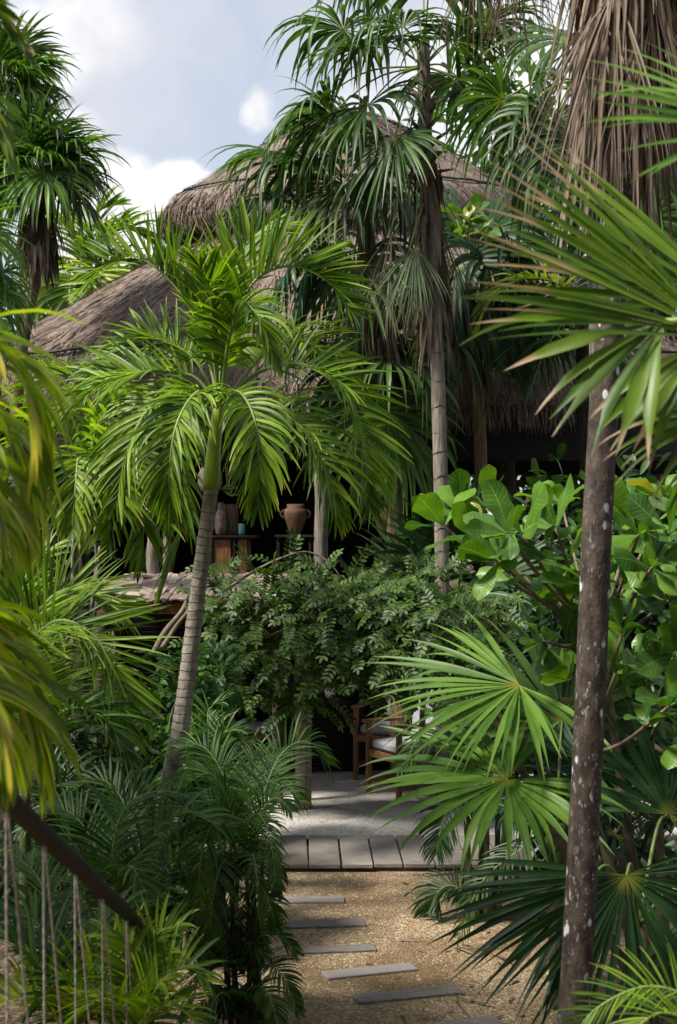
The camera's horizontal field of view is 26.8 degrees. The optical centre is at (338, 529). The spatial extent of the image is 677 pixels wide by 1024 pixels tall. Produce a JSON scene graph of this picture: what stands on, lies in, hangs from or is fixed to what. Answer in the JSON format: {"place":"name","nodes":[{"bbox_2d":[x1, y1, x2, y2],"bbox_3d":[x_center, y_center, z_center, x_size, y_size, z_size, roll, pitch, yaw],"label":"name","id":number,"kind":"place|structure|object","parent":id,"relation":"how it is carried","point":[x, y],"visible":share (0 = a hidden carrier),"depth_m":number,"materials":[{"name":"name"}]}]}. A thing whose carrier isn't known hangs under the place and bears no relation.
{"place":"outdoors","nodes":[
{"label":"outdoors","id":0,"kind":"place"},
{"bbox_2d":[3,319,134,575],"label":"background tree","id":1,"kind":"object","parent":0,"point":[128,526],"depth_m":17.51,"materials":[{"name":"green plant"}]},
{"bbox_2d":[47,631,114,681],"bbox_3d":[-3.090,0.932,19.995,5.671,2.604,1.708,0,0,0],"label":"shrub","id":2,"kind":"object","parent":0,"point":[74,640],"depth_m":19.99,"materials":[{"name":"green plant"}]},
{"bbox_2d":[0,700,173,1023],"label":"planting bed","id":3,"kind":"object","parent":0,"point":[13,1009],"depth_m":7.24,"materials":[{"name":"green soil"}]},
{"bbox_2d":[0,185,41,395],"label":"thatch palm","id":4,"kind":"object","parent":3,"relation":"on","point":[11,295],"visible":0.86,"depth_m":11.34,"materials":[{"name":"green plant"}]},
{"bbox_2d":[0,10,83,589],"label":"thatch palm","id":5,"kind":"object","parent":3,"relation":"on","point":[15,62],"visible":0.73,"depth_m":13.44,"materials":[{"name":"green plant"}]},
{"bbox_2d":[0,71,130,603],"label":"thatch palm","id":6,"kind":"object","parent":3,"relation":"on","point":[62,169],"visible":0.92,"depth_m":12.80,"materials":[{"name":"green plant"}]},
{"bbox_2d":[0,469,141,711],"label":"shrub","id":7,"kind":"object","parent":3,"relation":"on","point":[11,479],"visible":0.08,"depth_m":12.25,"materials":[{"name":"green plant"}]},
{"bbox_2d":[0,669,170,907],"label":"shrub","id":8,"kind":"object","parent":3,"relation":"on","point":[91,739],"visible":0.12,"depth_m":8.64,"materials":[{"name":"green plant"}]},
{"bbox_2d":[0,526,178,961],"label":"feather palm","id":9,"kind":"object","parent":3,"relation":"on","point":[126,682],"visible":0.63,"depth_m":7.23,"materials":[{"name":"green plant"}]},
{"bbox_2d":[0,741,180,940],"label":"areca palm","id":10,"kind":"object","parent":3,"relation":"on","point":[64,775],"visible":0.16,"depth_m":7.59,"materials":[{"name":"green plant"}]},
{"bbox_2d":[0,341,211,768],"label":"christmas palm","id":11,"kind":"object","parent":3,"relation":"on","point":[83,440],"visible":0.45,"depth_m":8.96,"materials":[{"name":"green plant"}]},
{"bbox_2d":[30,706,263,866],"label":"areca palm","id":12,"kind":"object","parent":3,"relation":"on","point":[151,759],"visible":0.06,"depth_m":9.11,"materials":[{"name":"green plant"}]},
{"bbox_2d":[46,189,414,925],"bbox_3d":[-0.599,0.089,8.039,2.092,4.280,1.544,0,0,-22],"label":"christmas palm","id":13,"kind":"object","parent":3,"relation":"on","point":[218,305],"visible":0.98,"depth_m":7.88,"materials":[{"name":"green plant"}]},
{"bbox_2d":[204,674,287,775],"bbox_3d":[-0.870,1.748,12.832,0.585,0.945,0.634,0,0,-35],"label":"wooden chair","id":14,"kind":"object","parent":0,"point":[257,724],"visible":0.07,"depth_m":12.64,"materials":[{"name":"orange wood"}]},
{"bbox_2d":[0,0,676,533],"label":"sky","id":15,"kind":"structure","parent":0,"point":[179,81],"materials":[{"name":"white"}]},
{"bbox_2d":[40,541,650,694],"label":"ground","id":16,"kind":"structure","parent":0,"point":[451,582],"depth_m":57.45,"materials":[{"name":"green soil"}]},
{"bbox_2d":[3,257,150,635],"bbox_3d":[-4.329,-1.381,25.024,2.556,7.299,5.295,0,0,24],"label":"background tree","id":17,"kind":"object","parent":16,"relation":"on","point":[44,315],"visible":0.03,"depth_m":24.10,"materials":[{"name":"green plant"}]},
{"bbox_2d":[15,184,165,667],"bbox_3d":[-3.589,-1.510,20.634,2.406,7.465,2.807,0,0,0],"label":"coconut palm","id":18,"kind":"object","parent":16,"relation":"on","point":[100,277],"visible":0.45,"depth_m":20.73,"materials":[{"name":"green plant"}]},
{"bbox_2d":[387,4,645,551],"bbox_3d":[2.764,-2.688,20.617,5.212,9.902,4.362,0,0,0],"label":"background tree","id":19,"kind":"object","parent":16,"relation":"on","point":[523,481],"visible":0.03,"depth_m":20.65,"materials":[{"name":"green plant"}]},
{"bbox_2d":[448,475,639,590],"bbox_3d":[2.627,0.345,19.459,7.269,3.778,1.550,0,0,0],"label":"shrub","id":20,"kind":"object","parent":16,"relation":"on","point":[568,511],"visible":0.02,"depth_m":19.50,"materials":[{"name":"green plant"}]},
{"bbox_2d":[449,441,676,728],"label":"shrub","id":21,"kind":"object","parent":16,"relation":"on","point":[538,619],"visible":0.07,"depth_m":9.54,"materials":[{"name":"green plant"}]},
{"bbox_2d":[537,145,676,512],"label":"background tree","id":22,"kind":"object","parent":16,"relation":"on","point":[673,471],"visible":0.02,"depth_m":18.60,"materials":[{"name":"green plant"}]},
{"bbox_2d":[371,507,386,537],"bbox_3d":[0.456,-0.072,13.800,0.226,0.298,0.227,0,0,44],"label":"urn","id":23,"kind":"object","parent":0,"point":[384,521],"visible":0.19,"depth_m":13.73,"materials":[{"name":"ceramic"}]},
{"bbox_2d":[371,537,387,585],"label":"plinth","id":24,"kind":"structure","parent":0,"point":[379,544],"depth_m":13.69,"materials":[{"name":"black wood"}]},
{"bbox_2d":[131,853,672,1023],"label":"gravel path","id":25,"kind":"structure","parent":0,"point":[320,1002],"depth_m":7.35,"materials":[{"name":"beige gravel"}]},
{"bbox_2d":[0,0,37,185],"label":"areca palm","id":26,"kind":"object","parent":25,"relation":"on","point":[14,32],"visible":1,"depth_m":3.44,"materials":[{"name":"green plant"}]},
{"bbox_2d":[0,308,99,820],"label":"areca palm","id":27,"kind":"object","parent":25,"relation":"on","point":[33,476],"visible":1,"depth_m":2.81,"materials":[{"name":"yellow plant"}]},
{"bbox_2d":[0,790,153,1023],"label":"rope railing","id":28,"kind":"object","parent":25,"relation":"on","point":[43,834],"visible":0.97,"depth_m":3.33,"materials":[{"name":"brown wood"}]},
{"bbox_2d":[0,840,190,1023],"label":"areca palm","id":29,"kind":"object","parent":25,"relation":"on","point":[64,957],"visible":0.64,"depth_m":4.95,"materials":[{"name":"green plant"}]},
{"bbox_2d":[11,755,247,1023],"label":"areca palm","id":30,"kind":"object","parent":25,"relation":"on","point":[124,874],"visible":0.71,"depth_m":5.94,"materials":[{"name":"green plant"}]},
{"bbox_2d":[55,894,226,1023],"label":"areca palm","id":31,"kind":"object","parent":25,"relation":"on","point":[152,969],"visible":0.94,"depth_m":4.54,"materials":[{"name":"green plant"}]},
{"bbox_2d":[141,824,225,970],"bbox_3d":[-0.902,1.883,7.427,0.468,0.818,0.924,0,0,-31],"label":"shrub","id":32,"kind":"object","parent":25,"relation":"on","point":[173,891],"visible":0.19,"depth_m":7.15,"materials":[{"name":"green plant"}]},
{"bbox_2d":[147,756,254,922],"bbox_3d":[-0.743,1.707,7.653,0.570,1.036,0.698,0,0,31],"label":"shrub","id":33,"kind":"object","parent":25,"relation":"on","point":[201,781],"visible":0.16,"depth_m":7.46,"materials":[{"name":"green plant"}]},
{"bbox_2d":[149,690,314,864],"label":"areca palm","id":34,"kind":"object","parent":25,"relation":"on","point":[237,731],"visible":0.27,"depth_m":8.69,"materials":[{"name":"green plant"}]},
{"bbox_2d":[134,710,339,1023],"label":"areca palm","id":35,"kind":"object","parent":25,"relation":"on","point":[250,999],"visible":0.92,"depth_m":6.22,"materials":[{"name":"green plant"}]},
{"bbox_2d":[274,896,344,903],"bbox_3d":[-0.180,2.217,8.491,0.433,0.026,0.137,0,0,0],"label":"step board","id":36,"kind":"object","parent":25,"relation":"on","point":[315,899],"visible":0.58,"depth_m":8.45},
{"bbox_2d":[285,919,365,928],"bbox_3d":[-0.074,2.217,7.976,0.448,0.026,0.128,0,0,-6],"label":"step board","id":37,"kind":"object","parent":25,"relation":"on","point":[317,924],"visible":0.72,"depth_m":7.96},
{"bbox_2d":[301,944,376,954],"bbox_3d":[0.002,2.217,7.495,0.391,0.026,0.103,0,0,-8],"label":"step board","id":38,"kind":"object","parent":25,"relation":"on","point":[333,949],"visible":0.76,"depth_m":7.47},
{"bbox_2d":[321,962,417,980],"bbox_3d":[0.156,2.217,7.121,0.475,0.026,0.113,0,0,-18],"label":"step board","id":39,"kind":"object","parent":25,"relation":"on","point":[338,974],"visible":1,"depth_m":7.10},
{"bbox_2d":[216,874,548,1023],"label":"leaf litter","id":40,"kind":"object","parent":25,"relation":"on","point":[464,1010],"visible":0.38,"depth_m":6.99,"materials":[{"name":"brown plant"}]},
{"bbox_2d":[352,985,462,1004],"bbox_3d":[0.329,2.217,6.765,0.520,0.026,0.117,0,0,-16],"label":"step board","id":41,"kind":"object","parent":25,"relation":"on","point":[403,994],"visible":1,"depth_m":6.74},
{"bbox_2d":[425,1015,503,1023],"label":"step board","id":42,"kind":"object","parent":25,"relation":"on","point":[489,1019],"visible":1,"depth_m":6.37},
{"bbox_2d":[280,835,676,870],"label":"boardwalk","id":43,"kind":"structure","parent":25,"relation":"on","point":[325,856],"depth_m":9.48,"materials":[{"name":"grey wood"}]},
{"bbox_2d":[391,675,567,951],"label":"bamboo palm","id":44,"kind":"object","parent":25,"relation":"on","point":[499,850],"visible":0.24,"depth_m":7.99,"materials":[{"name":"green plant"}]},
{"bbox_2d":[358,596,676,1009],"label":"young fan palm","id":45,"kind":"object","parent":25,"relation":"on","point":[551,718],"visible":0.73,"depth_m":6.32,"materials":[{"name":"green plant"}]},
{"bbox_2d":[434,24,676,879],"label":"thatch palm","id":46,"kind":"object","parent":25,"relation":"on","point":[506,142],"visible":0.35,"depth_m":8.95,"materials":[{"name":"green plant"}]},
{"bbox_2d":[436,0,676,1023],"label":"thatch palm","id":47,"kind":"object","parent":25,"relation":"on","point":[606,31],"visible":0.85,"depth_m":5.15,"materials":[{"name":"brown plant"}]},
{"bbox_2d":[460,42,676,514],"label":"young fan palm","id":48,"kind":"object","parent":25,"relation":"on","point":[652,382],"visible":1,"depth_m":3.08,"materials":[{"name":"green plant"}]},
{"bbox_2d":[481,628,676,888],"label":"shrub","id":49,"kind":"object","parent":25,"relation":"on","point":[666,827],"visible":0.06,"depth_m":8.56,"materials":[{"name":"green plant"}]},
{"bbox_2d":[553,936,676,1023],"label":"areca palm","id":50,"kind":"object","parent":25,"relation":"on","point":[623,998],"visible":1,"depth_m":3.60,"materials":[{"name":"green plant"}]},
{"bbox_2d":[128,761,676,852],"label":"patio gravel","id":51,"kind":"structure","parent":0,"point":[342,804],"depth_m":11.14,"materials":[{"name":"grey gravel"}]},
{"bbox_2d":[101,632,252,755],"bbox_3d":[-1.036,1.476,9.768,0.820,1.496,1.224,0,0,22],"label":"shrub","id":52,"kind":"object","parent":51,"relation":"on","point":[212,691],"visible":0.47,"depth_m":9.77,"materials":[{"name":"green plant"}]},
{"bbox_2d":[115,624,258,762],"bbox_3d":[-1.348,1.530,12.895,1.341,1.380,0.090,0,0,0],"label":"slatted screen","id":53,"kind":"object","parent":51,"relation":"on","point":[157,631],"visible":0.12,"depth_m":12.89,"materials":[{"name":"black wood"}]},
{"bbox_2d":[93,572,296,797],"bbox_3d":[-1.173,1.303,12.201,1.658,1.834,1.815,0,0,0],"label":"shingle canopy","id":54,"kind":"object","parent":51,"relation":"on","point":[148,581],"visible":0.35,"depth_m":11.63,"materials":[{"name":"brown wood"}]},
{"bbox_2d":[259,625,363,774],"bbox_3d":[-0.246,1.530,12.895,0.950,1.380,0.090,0,0,0],"label":"slatted screen","id":55,"kind":"object","parent":51,"relation":"on","point":[339,743],"visible":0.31,"depth_m":12.89,"materials":[{"name":"black wood"}]},
{"bbox_2d":[324,688,334,697],"bbox_3d":[-0.077,1.454,12.768,0.112,0.090,0.247,0,0,0],"label":"wall lamp","id":56,"kind":"object","parent":55,"relation":"attached to","point":[328,693],"visible":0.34,"depth_m":12.66,"materials":[{"name":"white paint"}]},
{"bbox_2d":[202,76,470,785],"bbox_3d":[-0.036,-0.893,12.317,2.396,6.229,1.960,0,0,0],"label":"thatch palm","id":57,"kind":"object","parent":51,"relation":"on","point":[311,289],"visible":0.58,"depth_m":12.08,"materials":[{"name":"green plant"}]},
{"bbox_2d":[1,112,676,646],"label":"thatched palapa","id":58,"kind":"structure","parent":51,"relation":"on","point":[517,440],"depth_m":14.49,"materials":[{"name":"brown plant"}]},
{"bbox_2d":[198,418,221,492],"bbox_3d":[-1.192,-0.749,13.200,0.230,0.860,0.230,0,0,0],"label":"hanging lamp","id":59,"kind":"object","parent":58,"relation":"hanging from","point":[200,484],"visible":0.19,"depth_m":13.15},
{"bbox_2d":[210,535,259,601],"bbox_3d":[-1.002,0.413,13.800,0.462,0.713,0.500,0,0,0],"label":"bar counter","id":60,"kind":"object","parent":58,"relation":"on","point":[222,548],"visible":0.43,"depth_m":13.59,"materials":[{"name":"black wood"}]},
{"bbox_2d":[215,502,226,534],"bbox_3d":[-1.139,-0.103,13.750,0.116,0.320,0.116,0,0,0],"label":"pale bottle","id":61,"kind":"object","parent":60,"relation":"on","point":[220,523],"visible":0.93,"depth_m":13.71,"materials":[{"name":"grey ceramic"}]},
{"bbox_2d":[224,504,238,534],"bbox_3d":[-1.059,-0.096,13.880,0.169,0.300,0.169,0,0,0],"label":"vase","id":62,"kind":"object","parent":60,"relation":"on","point":[232,514],"visible":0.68,"depth_m":13.81,"materials":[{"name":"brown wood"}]},
{"bbox_2d":[238,524,244,534],"bbox_3d":[-0.930,0.001,13.680,0.068,0.113,0.068,0,0,0],"label":"tumbler","id":63,"kind":"object","parent":60,"relation":"on","point":[241,529],"visible":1,"depth_m":13.65,"materials":[{"name":"teal glass"}]},
{"bbox_2d":[274,535,313,609],"bbox_3d":[-0.418,0.410,13.400,0.360,0.720,0.280,0,0,0],"label":"console table","id":64,"kind":"object","parent":58,"relation":"on","point":[278,545],"visible":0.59,"depth_m":13.28,"materials":[{"name":"black wood"}]},
{"bbox_2d":[280,504,310,534],"bbox_3d":[-0.405,-0.095,13.400,0.220,0.289,0.220,0,0,44],"label":"urn","id":65,"kind":"object","parent":64,"relation":"on","point":[294,516],"visible":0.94,"depth_m":13.33,"materials":[{"name":"ceramic"}]},
{"bbox_2d":[151,526,529,809],"bbox_3d":[0.163,1.098,10.700,3.063,2.247,1.584,0,0,27],"label":"vine tree","id":66,"kind":"object","parent":51,"relation":"on","point":[309,628],"visible":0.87,"depth_m":10.59,"materials":[{"name":"green plant"}]},
{"bbox_2d":[351,670,430,779],"bbox_3d":[0.491,1.743,12.752,0.590,0.954,0.640,0,0,20],"label":"wooden chair","id":67,"kind":"object","parent":51,"relation":"on","point":[377,730],"visible":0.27,"depth_m":12.58,"materials":[{"name":"orange wood"}]},
{"bbox_2d":[361,690,455,803],"bbox_3d":[0.589,1.770,11.847,0.609,0.900,0.560,0,0,-28],"label":"wooden chair","id":68,"kind":"object","parent":51,"relation":"on","point":[378,751],"visible":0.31,"depth_m":11.88,"materials":[{"name":"orange wood"}]},
{"bbox_2d":[257,0,565,798],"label":"thatch palm","id":69,"kind":"object","parent":51,"relation":"on","point":[422,155],"visible":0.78,"depth_m":11.49,"materials":[{"name":"green plant"}]},
{"bbox_2d":[364,630,532,773],"bbox_3d":[0.973,1.530,12.945,1.575,1.380,0.090,0,0,0],"label":"slatted screen","id":70,"kind":"object","parent":51,"relation":"on","point":[381,766],"visible":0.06,"depth_m":12.94,"materials":[{"name":"black wood"}]},
{"bbox_2d":[352,468,561,789],"bbox_3d":[0.995,0.848,11.468,1.526,2.744,1.281,0,0,38],"label":"young fan palm","id":71,"kind":"object","parent":51,"relation":"on","point":[421,537],"visible":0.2,"depth_m":11.65,"materials":[{"name":"green plant"}]},
{"bbox_2d":[441,192,511,271],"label":"sapling","id":72,"kind":"object","parent":51,"relation":"on","point":[466,213],"visible":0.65,"depth_m":13.12,"materials":[{"name":"green plant"}]},
{"bbox_2d":[375,170,578,512],"bbox_3d":[1.325,-0.666,13.208,2.040,5.773,1.818,0,0,0],"label":"thatch palm","id":73,"kind":"object","parent":51,"relation":"on","point":[476,350],"visible":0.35,"depth_m":12.84,"materials":[{"name":"green plant"}]},
{"bbox_2d":[469,225,676,505],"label":"coconut palm","id":74,"kind":"object","parent":51,"relation":"on","point":[581,352],"visible":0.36,"depth_m":12.31,"materials":[{"name":"green plant"}]},
{"bbox_2d":[590,876,676,1023],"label":"border bed","id":75,"kind":"object","parent":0,"point":[602,989],"depth_m":6.82,"materials":[{"name":"green plant"}]},
{"bbox_2d":[404,464,676,1015],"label":"broadleaf shrub","id":76,"kind":"object","parent":75,"relation":"on","point":[554,586],"visible":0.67,"depth_m":6.18,"materials":[{"name":"green plant"}]},
{"bbox_2d":[419,688,676,1023],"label":"young fan palm","id":77,"kind":"object","parent":75,"relation":"on","point":[638,931],"visible":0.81,"depth_m":5.48,"materials":[{"name":"green plant"}]},
{"bbox_2d":[494,687,676,968],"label":"young fan palm","id":78,"kind":"object","parent":75,"relation":"on","point":[642,850],"visible":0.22,"depth_m":6.95,"materials":[{"name":"green plant"}]}
]}

